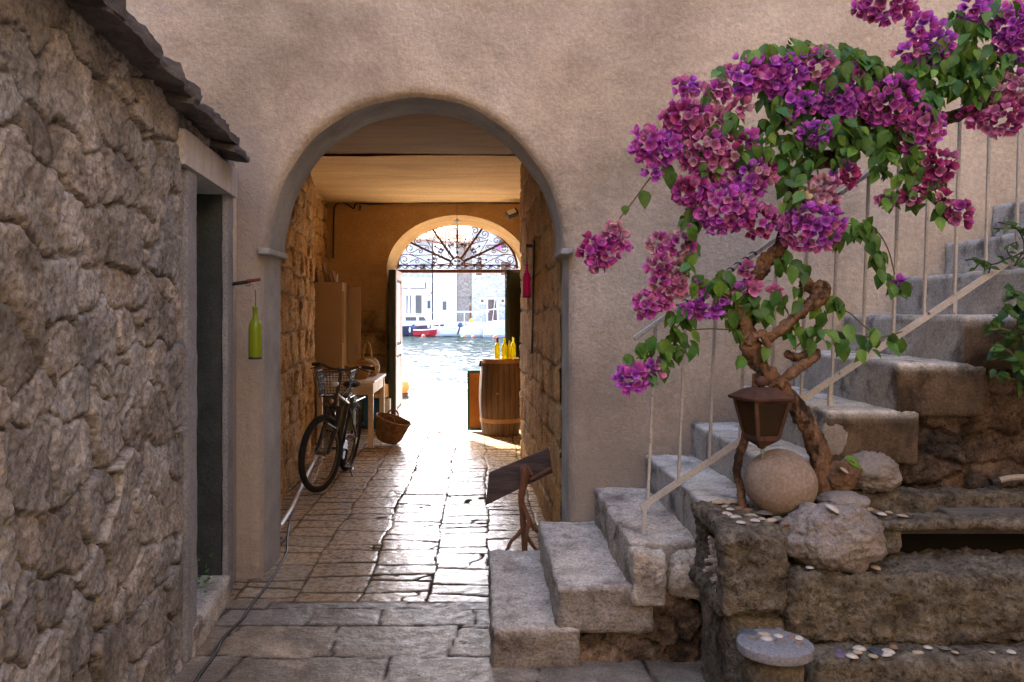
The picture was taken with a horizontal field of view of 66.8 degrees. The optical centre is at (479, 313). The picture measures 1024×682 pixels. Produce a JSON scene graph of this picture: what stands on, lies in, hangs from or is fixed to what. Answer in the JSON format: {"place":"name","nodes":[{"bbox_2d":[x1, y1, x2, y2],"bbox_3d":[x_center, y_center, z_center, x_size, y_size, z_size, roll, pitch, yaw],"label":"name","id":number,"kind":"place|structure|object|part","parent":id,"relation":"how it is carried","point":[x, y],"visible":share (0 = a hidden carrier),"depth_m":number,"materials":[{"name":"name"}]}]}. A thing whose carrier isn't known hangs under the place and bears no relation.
{"place":"outdoors","nodes":[
{"label":"outdoors","id":0,"kind":"place"},
{"bbox_2d":[340,395,356,434],"bbox_3d":[-1.714,1.320,10.098,0.189,0.560,0.245,0,0,0],"label":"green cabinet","id":1,"kind":"object","parent":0,"point":[344,405],"visible":0.19,"depth_m":10.00,"materials":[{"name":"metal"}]},
{"bbox_2d":[230,421,560,601],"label":"passage paving","id":2,"kind":"structure","parent":0,"point":[411,516],"depth_m":5.89,"materials":[{"name":"beige stone"}]},
{"bbox_2d":[194,507,294,681],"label":"floor cable","id":3,"kind":"object","parent":2,"relation":"on","point":[204,668],"visible":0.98,"depth_m":4.10,"materials":[{"name":"grey plastic"}]},
{"bbox_2d":[281,455,317,528],"bbox_3d":[-1.611,1.552,7.011,0.055,0.049,2.800,0,0,-7],"label":"drain pipe","id":4,"kind":"object","parent":2,"relation":"on","point":[287,513],"visible":0.85,"depth_m":6.47,"materials":[{"name":"grey metal"}]},
{"bbox_2d":[298,362,374,492],"bbox_3d":[-1.285,1.034,7.441,0.637,1.139,1.641,0,0,0],"label":"bicycle","id":5,"kind":"object","parent":2,"relation":"on","point":[338,436],"visible":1,"depth_m":7.19,"materials":[{"name":"black paint"}]},
{"bbox_2d":[314,282,360,427],"bbox_3d":[-1.930,0.563,10.565,0.574,1.954,0.430,0,0,0],"label":"cupboard","id":6,"kind":"object","parent":2,"relation":"on","point":[337,330],"visible":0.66,"depth_m":10.35,"materials":[{"name":"brown wood"}]},
{"bbox_2d":[322,263,331,281],"bbox_3d":[-2.079,-0.543,10.530,0.098,0.252,0.220,0,0,0],"label":"board","id":7,"kind":"object","parent":6,"relation":"on","point":[326,276],"visible":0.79,"depth_m":10.42,"materials":[{"name":"brown wood"}]},
{"bbox_2d":[331,271,335,281],"bbox_3d":[-1.975,-0.494,10.530,0.050,0.155,0.220,0,0,0],"label":"board","id":8,"kind":"object","parent":6,"relation":"on","point":[333,276],"visible":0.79,"depth_m":10.45,"materials":[{"name":"brown wood"}]},
{"bbox_3d":[-1.732,0.581,10.678,0.178,1.878,0.055,0,0,0],"label":"door","id":9,"kind":"part","parent":6,"relation":"part of","materials":[{"name":"brown wood"}]},
{"bbox_2d":[317,373,385,447],"bbox_3d":[-1.587,1.200,9.717,0.685,0.800,1.125,0,0,0],"label":"work table","id":10,"kind":"object","parent":2,"relation":"on","point":[369,386],"visible":0.6,"depth_m":9.18,"materials":[{"name":"beige wood"}]},
{"bbox_2d":[344,364,372,378],"bbox_3d":[-1.480,0.712,9.420,0.350,0.169,0.349,0,0,0],"label":"wicker basket","id":11,"kind":"object","parent":10,"relation":"on","point":[361,374],"visible":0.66,"depth_m":9.32,"materials":[{"name":"brown wicker"}]},
{"bbox_2d":[356,342,379,375],"bbox_3d":[-1.429,0.578,9.850,0.318,0.436,0.317,0,0,0],"label":"wicker basket","id":12,"kind":"object","parent":10,"relation":"on","point":[363,361],"visible":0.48,"depth_m":9.78,"materials":[{"name":"brown wicker"}]},
{"bbox_2d":[365,358,377,365],"bbox_3d":[-1.363,0.617,9.690,0.167,0.102,0.038,0,0,11],"label":"white ribbon","id":13,"kind":"object","parent":12,"relation":"on","point":[372,361],"visible":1,"depth_m":9.68,"materials":[{"name":"fabric"}]},
{"bbox_2d":[363,395,378,428],"bbox_3d":[-1.485,1.387,10.885,0.304,0.425,0.354,0,0,0],"label":"blue tub","id":14,"kind":"object","parent":2,"relation":"on","point":[365,410],"visible":0.44,"depth_m":10.72,"materials":[{"name":"plastic"}]},
{"bbox_2d":[375,384,388,397],"bbox_3d":[-1.333,1.070,10.909,0.239,0.204,0.422,0,0,0],"label":"fruit crate","id":15,"kind":"object","parent":14,"relation":"on","point":[386,391],"visible":0.38,"depth_m":10.75,"materials":[{"name":"brown wood"}]},
{"bbox_2d":[385,398,390,413],"bbox_3d":[-1.287,1.395,10.800,0.084,0.410,0.200,0,0,0],"label":"carton","id":16,"kind":"object","parent":2,"relation":"on","point":[387,404],"visible":0.21,"depth_m":10.70,"materials":[{"name":"beige cardboard"}]},
{"bbox_2d":[375,409,410,444],"bbox_3d":[-1.056,1.390,9.415,0.440,0.415,0.364,0,0,0],"label":"floor basket","id":17,"kind":"object","parent":2,"relation":"on","point":[391,429],"visible":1,"depth_m":9.33,"materials":[{"name":"brown wicker"}]},
{"bbox_2d":[467,369,480,429],"bbox_3d":[-0.044,1.176,10.537,0.257,0.829,0.074,0,0,0],"label":"framed board","id":18,"kind":"object","parent":2,"relation":"on","point":[473,413],"visible":0.7,"depth_m":10.53,"materials":[{"name":"orange wood"}]},
{"bbox_2d":[478,357,520,436],"bbox_3d":[0.268,1.098,10.266,0.581,1.004,0.581,0,0,0],"label":"oak barrel","id":19,"kind":"object","parent":2,"relation":"on","point":[499,398],"visible":0.93,"depth_m":10.03,"materials":[{"name":"wood"}]},
{"bbox_2d":[494,337,499,358],"bbox_3d":[0.227,0.467,10.200,0.073,0.297,0.073,0,0,0],"label":"bottle","id":20,"kind":"object","parent":19,"relation":"on","point":[497,351],"visible":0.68,"depth_m":10.17,"materials":[{"name":"yellow glass"}]},
{"bbox_2d":[502,338,506,358],"bbox_3d":[0.321,0.469,10.160,0.073,0.292,0.073,0,0,0],"label":"bottle","id":21,"kind":"object","parent":19,"relation":"on","point":[504,350],"visible":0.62,"depth_m":10.13,"materials":[{"name":"yellow glass"}]},
{"bbox_2d":[507,340,511,358],"bbox_3d":[0.384,0.485,10.100,0.065,0.259,0.065,0,0,0],"label":"bottle","id":22,"kind":"object","parent":19,"relation":"on","point":[509,351],"visible":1,"depth_m":10.08,"materials":[{"name":"yellow glass"}]},
{"bbox_2d":[511,337,515,357],"bbox_3d":[0.440,0.469,10.260,0.073,0.292,0.073,0,0,0],"label":"bottle","id":23,"kind":"object","parent":19,"relation":"on","point":[513,344],"visible":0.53,"depth_m":10.23,"materials":[{"name":"yellow glass"}]},
{"bbox_2d":[485,448,551,550],"bbox_3d":[0.258,1.253,5.153,0.443,0.684,0.203,0,0,0],"label":"plank stand","id":24,"kind":"object","parent":2,"relation":"on","point":[520,475],"visible":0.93,"depth_m":5.16,"materials":[{"name":"brown wood"}]},
{"bbox_2d":[402,400,466,415],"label":"quay","id":25,"kind":"structure","parent":0,"point":[434,407],"depth_m":13.07,"materials":[{"name":"white stone"}]},
{"bbox_2d":[173,600,704,681],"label":"courtyard paving","id":26,"kind":"structure","parent":0,"point":[376,641],"depth_m":3.68,"materials":[{"name":"grey stone"}]},
{"bbox_2d":[488,200,1023,667],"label":"stone staircase","id":27,"kind":"structure","parent":26,"relation":"on","point":[934,404],"depth_m":3.58,"materials":[{"name":"grey stone"}]},
{"bbox_2d":[632,66,1023,534],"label":"stair railing","id":28,"kind":"object","parent":27,"relation":"on","point":[952,301],"visible":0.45,"depth_m":3.69,"materials":[{"name":"beige metal"}]},
{"bbox_2d":[821,423,847,454],"bbox_3d":[1.601,0.568,3.515,0.144,0.177,0.041,0,0,0],"label":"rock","id":29,"kind":"object","parent":27,"relation":"on","point":[838,433],"visible":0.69,"depth_m":3.50,"materials":[{"name":"grey stone"}]},
{"bbox_2d":[965,221,1023,272],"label":"thin creeper","id":30,"kind":"object","parent":27,"relation":"on","point":[985,265],"visible":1,"depth_m":3.65,"materials":[{"name":"plant"}]},
{"bbox_2d":[981,284,1023,397],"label":"leafy shrub","id":31,"kind":"object","parent":27,"relation":"on","point":[997,349],"visible":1,"depth_m":3.34,"materials":[{"name":"green plant"}]},
{"bbox_2d":[736,629,814,681],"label":"stone pedestal","id":32,"kind":"object","parent":26,"relation":"on","point":[768,661],"visible":0.98,"depth_m":2.72,"materials":[{"name":"grey stone"}]},
{"bbox_2d":[738,629,756,633],"bbox_3d":[0.985,1.171,2.858,0.070,0.009,0.044,-8,-3,24],"label":"seashell","id":33,"kind":"object","parent":32,"relation":"on","point":[747,631],"visible":1,"depth_m":2.85,"materials":[{"name":"grey"}]},
{"bbox_2d":[747,635,758,640],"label":"seashell","id":34,"kind":"object","parent":32,"relation":"on","point":[753,638],"visible":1,"depth_m":2.79,"materials":[{"name":"grey"}]},
{"bbox_2d":[757,631,770,635],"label":"seashell","id":35,"kind":"object","parent":32,"relation":"on","point":[763,633],"visible":1,"depth_m":2.83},
{"bbox_2d":[760,636,772,640],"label":"seashell","id":36,"kind":"object","parent":32,"relation":"on","point":[767,638],"visible":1,"depth_m":2.79,"materials":[{"name":"white"}]},
{"bbox_2d":[773,633,783,637],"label":"seashell","id":37,"kind":"object","parent":32,"relation":"on","point":[777,635],"visible":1,"depth_m":2.81,"materials":[{"name":"white"}]},
{"bbox_2d":[773,627,784,632],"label":"seashell","id":38,"kind":"object","parent":32,"relation":"on","point":[779,629],"visible":1,"depth_m":2.86,"materials":[{"name":"grey"}]},
{"bbox_2d":[774,638,786,643],"bbox_3d":[1.075,1.171,2.775,0.062,0.011,0.044,8,-6,-45],"label":"seashell","id":39,"kind":"object","parent":32,"relation":"on","point":[780,641],"visible":1,"depth_m":2.76,"materials":[{"name":"grey"}]},
{"bbox_2d":[793,640,803,644],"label":"seashell","id":40,"kind":"object","parent":32,"relation":"on","point":[797,642],"visible":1,"depth_m":2.75,"materials":[{"name":"brown"}]},
{"bbox_2d":[795,635,802,639],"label":"seashell","id":41,"kind":"object","parent":32,"relation":"on","point":[798,637],"visible":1,"depth_m":2.80,"materials":[{"name":"white"}]},
{"bbox_2d":[688,486,1023,681],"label":"stone cistern","id":42,"kind":"object","parent":26,"relation":"on","point":[950,574],"visible":0.77,"depth_m":3.00,"materials":[{"name":"stone"}]},
{"bbox_2d":[703,536,717,582],"bbox_3d":[1.007,1.025,3.228,0.130,0.222,0.216,0,0,-5],"label":"coral","id":43,"kind":"object","parent":42,"relation":"in","point":[712,558],"visible":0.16,"depth_m":3.25},
{"bbox_2d":[711,499,724,503],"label":"seashell","id":44,"kind":"object","parent":42,"relation":"on","point":[717,501],"visible":1,"depth_m":3.45,"materials":[{"name":"beige stone"}]},
{"bbox_2d":[745,513,757,515],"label":"seashell","id":45,"kind":"object","parent":42,"relation":"on","point":[750,514],"visible":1,"depth_m":3.22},
{"bbox_2d":[750,518,759,521],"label":"seashell","id":46,"kind":"object","parent":42,"relation":"on","point":[755,520],"visible":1,"depth_m":3.13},
{"bbox_2d":[756,510,772,514],"bbox_3d":[1.200,0.838,3.266,0.090,0.014,0.065,8,-4,-27],"label":"seashell","id":47,"kind":"object","parent":42,"relation":"on","point":[763,512],"visible":1,"depth_m":3.25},
{"bbox_2d":[765,518,776,521],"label":"seashell","id":48,"kind":"object","parent":42,"relation":"on","point":[770,520],"visible":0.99,"depth_m":3.14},
{"bbox_2d":[743,449,817,517],"bbox_3d":[1.287,0.727,3.322,0.300,0.287,0.298,0,0,0],"label":"stone ball","id":49,"kind":"object","parent":42,"relation":"on","point":[782,483],"visible":0.92,"depth_m":3.22,"materials":[{"name":"beige stone"}]},
{"bbox_2d":[575,0,1023,507],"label":"bougainvillea","id":50,"kind":"object","parent":42,"relation":"on","point":[841,130],"visible":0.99,"depth_m":3.31,"materials":[{"name":"purple plant"}]},
{"bbox_2d":[728,364,796,457],"bbox_3d":[1.188,0.417,3.270,0.198,0.391,0.198,0,0,-14],"label":"hanging lantern","id":51,"kind":"object","parent":50,"relation":"hanging from","point":[762,410],"visible":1,"depth_m":3.22,"materials":[{"name":"brown metal"}]},
{"bbox_2d":[778,501,887,574],"bbox_3d":[1.411,0.903,3.122,0.431,0.288,0.322,0,0,0],"label":"boulder","id":52,"kind":"object","parent":42,"relation":"on","point":[849,538],"visible":0.88,"depth_m":3.02,"materials":[{"name":"grey stone"}]},
{"bbox_2d":[825,504,838,513],"bbox_3d":[1.397,0.769,3.059,0.063,0.015,0.070,34,11,32],"label":"seashell","id":53,"kind":"object","parent":52,"relation":"on","point":[833,508],"visible":1,"depth_m":3.04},
{"bbox_2d":[834,648,846,657],"bbox_3d":[1.352,1.272,2.915,0.052,0.013,0.075,0,6,24],"label":"seashell","id":54,"kind":"object","parent":42,"relation":"on","point":[839,652],"visible":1,"depth_m":2.90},
{"bbox_2d":[815,490,870,508],"bbox_3d":[1.546,0.804,3.301,0.217,0.087,0.155,0,0,0],"label":"rock","id":55,"kind":"object","parent":42,"relation":"on","point":[846,497],"visible":0.59,"depth_m":3.25,"materials":[{"name":"grey stone"}]},
{"bbox_2d":[827,459,862,490],"bbox_3d":[1.570,0.706,3.377,0.188,0.144,0.130,0,0,0],"label":"rock","id":56,"kind":"object","parent":55,"relation":"on","point":[838,478],"visible":0.77,"depth_m":3.33,"materials":[{"name":"brown stone"}]},
{"bbox_2d":[845,455,860,468],"bbox_3d":[1.618,0.647,3.355,0.065,0.058,0.020,0,0,9],"label":"fallen leaf","id":57,"kind":"object","parent":56,"relation":"on","point":[853,459],"visible":1,"depth_m":3.36,"materials":[{"name":"green plant"}]},
{"bbox_2d":[846,653,858,658],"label":"seashell","id":58,"kind":"object","parent":42,"relation":"on","point":[852,655],"visible":1,"depth_m":2.88,"materials":[{"name":"white stone"}]},
{"bbox_2d":[852,650,862,653],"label":"seashell","id":59,"kind":"object","parent":42,"relation":"on","point":[856,651],"visible":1,"depth_m":2.91,"materials":[{"name":"beige stone"}]},
{"bbox_2d":[852,645,866,650],"bbox_3d":[1.444,1.273,2.953,0.051,0.010,0.046,0,0,2],"label":"seashell","id":60,"kind":"object","parent":42,"relation":"on","point":[859,647],"visible":1,"depth_m":2.94,"materials":[{"name":"white"}]},
{"bbox_2d":[843,450,902,492],"bbox_3d":[1.741,0.711,3.453,0.264,0.190,0.182,0,0,0],"label":"rock","id":61,"kind":"object","parent":42,"relation":"on","point":[881,472],"visible":0.8,"depth_m":3.40,"materials":[{"name":"grey stone"}]},
{"bbox_2d":[868,653,877,657],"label":"seashell","id":62,"kind":"object","parent":42,"relation":"on","point":[871,655],"visible":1,"depth_m":2.88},
{"bbox_2d":[870,565,880,569],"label":"seashell","id":63,"kind":"object","parent":42,"relation":"on","point":[876,567],"visible":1,"depth_m":3.02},
{"bbox_2d":[869,648,883,654],"bbox_3d":[1.500,1.274,2.928,0.046,0.008,0.073,0,-5,-9],"label":"seashell","id":64,"kind":"object","parent":42,"relation":"on","point":[877,651],"visible":1,"depth_m":2.92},
{"bbox_2d":[876,512,886,515],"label":"seashell","id":65,"kind":"object","parent":42,"relation":"on","point":[882,513],"visible":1,"depth_m":3.24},
{"bbox_2d":[880,652,891,656],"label":"seashell","id":66,"kind":"object","parent":42,"relation":"on","point":[886,654],"visible":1,"depth_m":2.89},
{"bbox_2d":[881,648,895,653],"bbox_3d":[1.542,1.273,2.928,0.049,0.011,0.044,3,2,42],"label":"seashell","id":67,"kind":"object","parent":42,"relation":"on","point":[889,650],"visible":1,"depth_m":2.92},
{"bbox_2d":[888,644,898,648],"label":"seashell","id":68,"kind":"object","parent":42,"relation":"on","point":[892,646],"visible":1,"depth_m":2.96,"materials":[{"name":"brown"}]},
{"bbox_2d":[912,650,923,653],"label":"seashell","id":69,"kind":"object","parent":42,"relation":"on","point":[917,652],"visible":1,"depth_m":2.91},
{"bbox_2d":[939,646,949,649],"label":"seashell","id":70,"kind":"object","parent":42,"relation":"on","point":[945,647],"visible":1,"depth_m":2.95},
{"bbox_2d":[988,474,1023,488],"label":"pipe","id":71,"kind":"object","parent":42,"relation":"on","point":[997,481],"visible":1,"depth_m":3.47,"materials":[{"name":"metal"}]},
{"bbox_2d":[1006,649,1015,653],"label":"seashell","id":72,"kind":"object","parent":42,"relation":"on","point":[1011,651],"visible":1,"depth_m":2.92,"materials":[{"name":"white stone"}]},
{"bbox_2d":[402,335,504,399],"bbox_3d":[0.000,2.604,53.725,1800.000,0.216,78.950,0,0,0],"label":"water","id":73,"kind":"structure","parent":0,"point":[432,366],"depth_m":42.67,"materials":[{"name":"blue liquid"}]},
{"bbox_2d":[402,375,408,392],"bbox_3d":[-2.581,2.305,25.000,0.600,0.770,0.600,0,0,0],"label":"buoy","id":74,"kind":"object","parent":73,"relation":"on","point":[405,385],"visible":0.4,"depth_m":24.81,"materials":[{"name":"orange plastic"}]},
{"bbox_2d":[410,324,436,336],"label":"red dinghy","id":75,"kind":"object","parent":73,"relation":"on","point":[425,332],"visible":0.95,"depth_m":85.59,"materials":[{"name":"metal"}]},
{"bbox_2d":[402,314,448,335],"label":"motor cruiser","id":76,"kind":"object","parent":73,"relation":"on","point":[419,321],"visible":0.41,"depth_m":89.43,"materials":[{"name":"blue paint"}]},
{"bbox_2d":[406,317,415,320],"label":"cabin window","id":77,"kind":"structure","parent":76,"relation":"in","point":[407,318],"depth_m":89.42,"materials":[{"name":"blue glass"}]},
{"bbox_2d":[446,383,466,399],"bbox_3d":[1.386,1.903,16.960,4.266,1.699,1.775,0,0,0],"label":"white skiff","id":78,"kind":"object","parent":73,"relation":"on","point":[457,391],"visible":0.1,"depth_m":17.04,"materials":[{"name":"white"}]},
{"bbox_2d":[431,311,488,335],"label":"canopy boat","id":79,"kind":"object","parent":73,"relation":"on","point":[450,329],"visible":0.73,"depth_m":86.26,"materials":[{"name":"fabric"}]},
{"bbox_2d":[457,321,488,336],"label":"covered boat","id":80,"kind":"object","parent":73,"relation":"on","point":[475,328],"visible":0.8,"depth_m":84.35,"materials":[{"name":"metal"}]},
{"bbox_2d":[483,295,504,336],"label":"white motorboat","id":81,"kind":"object","parent":73,"relation":"on","point":[497,328],"visible":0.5,"depth_m":83.26,"materials":[{"name":"plastic"}]},
{"bbox_2d":[437,226,471,237],"label":"sky","id":82,"kind":"structure","parent":0,"point":[467,229],"materials":[{"name":"white"}]},
{"bbox_2d":[448,322,491,326],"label":"quay","id":83,"kind":"structure","parent":0,"point":[488,324],"depth_m":93.00,"materials":[{"name":"white concrete"}]},
{"bbox_2d":[408,246,409,314],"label":"lamp post","id":84,"kind":"object","parent":83,"relation":"on","point":[408,283],"visible":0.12,"depth_m":93.92,"materials":[{"name":"metal"}]},
{"bbox_2d":[398,229,436,319],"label":"building","id":85,"kind":"structure","parent":83,"relation":"on","point":[421,293],"depth_m":105.00,"materials":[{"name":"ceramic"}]},
{"bbox_2d":[406,295,411,314],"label":"shop door","id":86,"kind":"structure","parent":85,"relation":"in","point":[406,295],"depth_m":104.95,"materials":[{"name":"white"}]},
{"bbox_2d":[415,295,421,314],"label":"shop door","id":87,"kind":"structure","parent":85,"relation":"in","point":[418,298],"depth_m":104.95,"materials":[{"name":"grey glass"}]},
{"bbox_2d":[431,227,471,321],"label":"white house","id":88,"kind":"structure","parent":83,"relation":"on","point":[452,291],"depth_m":105.00,"materials":[{"name":"paint"}]},
{"bbox_2d":[442,301,446,309],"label":"window","id":89,"kind":"structure","parent":88,"relation":"in","point":[444,303],"depth_m":104.95,"materials":[{"name":"grey glass"}]},
{"bbox_2d":[472,227,519,321],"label":"stone house","id":90,"kind":"structure","parent":83,"relation":"on","point":[487,288],"depth_m":105.10,"materials":[{"name":"stone"}]},
{"bbox_2d":[476,261,481,275],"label":"window","id":91,"kind":"structure","parent":90,"relation":"in","point":[477,274],"depth_m":104.88,"materials":[{"name":"grey glass"}]},
{"bbox_2d":[479,297,485,303],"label":"window","id":92,"kind":"structure","parent":90,"relation":"in","point":[482,300],"depth_m":104.85,"materials":[{"name":"white"}]},
{"bbox_2d":[486,297,498,321],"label":"window","id":93,"kind":"structure","parent":90,"relation":"in","point":[490,301],"depth_m":105.01,"materials":[{"name":"grey glass"}]},
{"bbox_2d":[499,297,504,303],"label":"window","id":94,"kind":"structure","parent":90,"relation":"in","point":[501,299],"depth_m":104.85,"materials":[{"name":"white"}]},
{"bbox_2d":[500,261,510,275],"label":"window","id":95,"kind":"structure","parent":90,"relation":"in","point":[501,262],"depth_m":104.88,"materials":[{"name":"grey glass"}]},
{"bbox_3d":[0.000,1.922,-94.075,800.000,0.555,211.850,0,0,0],"label":"ground","id":96,"kind":"structure","parent":0,"visible":0},
{"bbox_2d":[0,0,249,681],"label":"stone outbuilding","id":97,"kind":"structure","parent":96,"relation":"on","point":[121,151],"depth_m":2.63,"materials":[{"name":"stone"}]},
{"bbox_2d":[197,552,212,592],"bbox_3d":[-1.514,1.391,4.152,0.133,0.141,0.244,0,0,-12],"label":"sill weed","id":98,"kind":"object","parent":97,"relation":"on","point":[206,571],"visible":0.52,"depth_m":4.18,"materials":[{"name":"green plant"}]},
{"bbox_2d":[232,278,260,285],"bbox_3d":[-1.360,-0.166,4.442,0.217,0.069,0.048,0,0,3],"label":"wall bracket","id":99,"kind":"object","parent":97,"relation":"attached to","point":[246,281],"depth_m":4.42,"materials":[{"name":"metal"}]},
{"bbox_2d":[248,290,261,359],"bbox_3d":[-1.282,0.065,4.420,0.076,0.396,0.076,0,0,0],"label":"hanging bottle","id":100,"kind":"object","parent":99,"relation":"hanging from","point":[255,339],"visible":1,"depth_m":4.39,"materials":[{"name":"green glass"}]},
{"bbox_2d":[126,0,1023,578],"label":"plaster house","id":101,"kind":"structure","parent":96,"relation":"on","point":[404,110],"depth_m":4.67,"materials":[{"name":"paint"}]},
{"bbox_2d":[389,270,401,416],"bbox_3d":[-1.226,0.480,11.280,0.103,2.180,0.840,0,0,0],"label":"door leaf","id":102,"kind":"structure","parent":101,"relation":"in","point":[395,277],"depth_m":10.86,"materials":[{"name":"paint"}]},
{"bbox_2d":[333,202,519,257],"bbox_3d":[-0.783,-1.226,11.415,2.781,0.840,0.023,0,0,0],"label":"wall cable","id":103,"kind":"object","parent":101,"relation":"attached to","point":[405,203],"depth_m":11.40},
{"bbox_2d":[453,219,460,255],"bbox_3d":[-0.337,-1.223,11.350,0.116,0.768,0.116,0,0,0],"label":"hanging lamp","id":104,"kind":"object","parent":101,"relation":"hanging from","point":[456,220],"visible":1,"depth_m":11.32,"materials":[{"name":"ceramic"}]},
{"bbox_2d":[397,225,519,272],"bbox_3d":[-0.308,-0.999,11.800,1.939,0.775,0.080,0,0,0],"label":"iron fanlight","id":105,"kind":"object","parent":101,"relation":"attached to","point":[451,263],"visible":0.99,"depth_m":11.79,"materials":[{"name":"brown metal"}]},
{"bbox_2d":[505,208,518,218],"bbox_3d":[0.462,-1.442,11.277,0.188,0.169,0.310,0,0,0],"label":"floodlight","id":106,"kind":"object","parent":101,"relation":"attached to","point":[511,213],"visible":1,"depth_m":11.16,"materials":[{"name":"metal"}]},
{"bbox_2d":[505,270,521,358],"bbox_3d":[0.499,0.480,11.347,0.073,2.180,0.821,0,0,16],"label":"door leaf","id":107,"kind":"structure","parent":101,"relation":"in","point":[513,310],"depth_m":11.16,"materials":[{"name":"wood"}]},
{"bbox_2d":[526,241,534,352],"bbox_3d":[0.449,-0.135,6.873,0.066,0.995,0.274,0,0,0],"label":"iron wall frame","id":108,"kind":"object","parent":101,"relation":"attached to","point":[533,278],"visible":1,"depth_m":6.86,"materials":[{"name":"black metal"}]},
{"bbox_2d":[523,248,530,297],"bbox_3d":[0.422,-0.367,7.000,0.076,0.456,0.076,0,0,0],"label":"hanging bottle","id":109,"kind":"object","parent":108,"relation":"hanging from","point":[526,284],"visible":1,"depth_m":6.97,"materials":[{"name":"red glass"}]}
]}

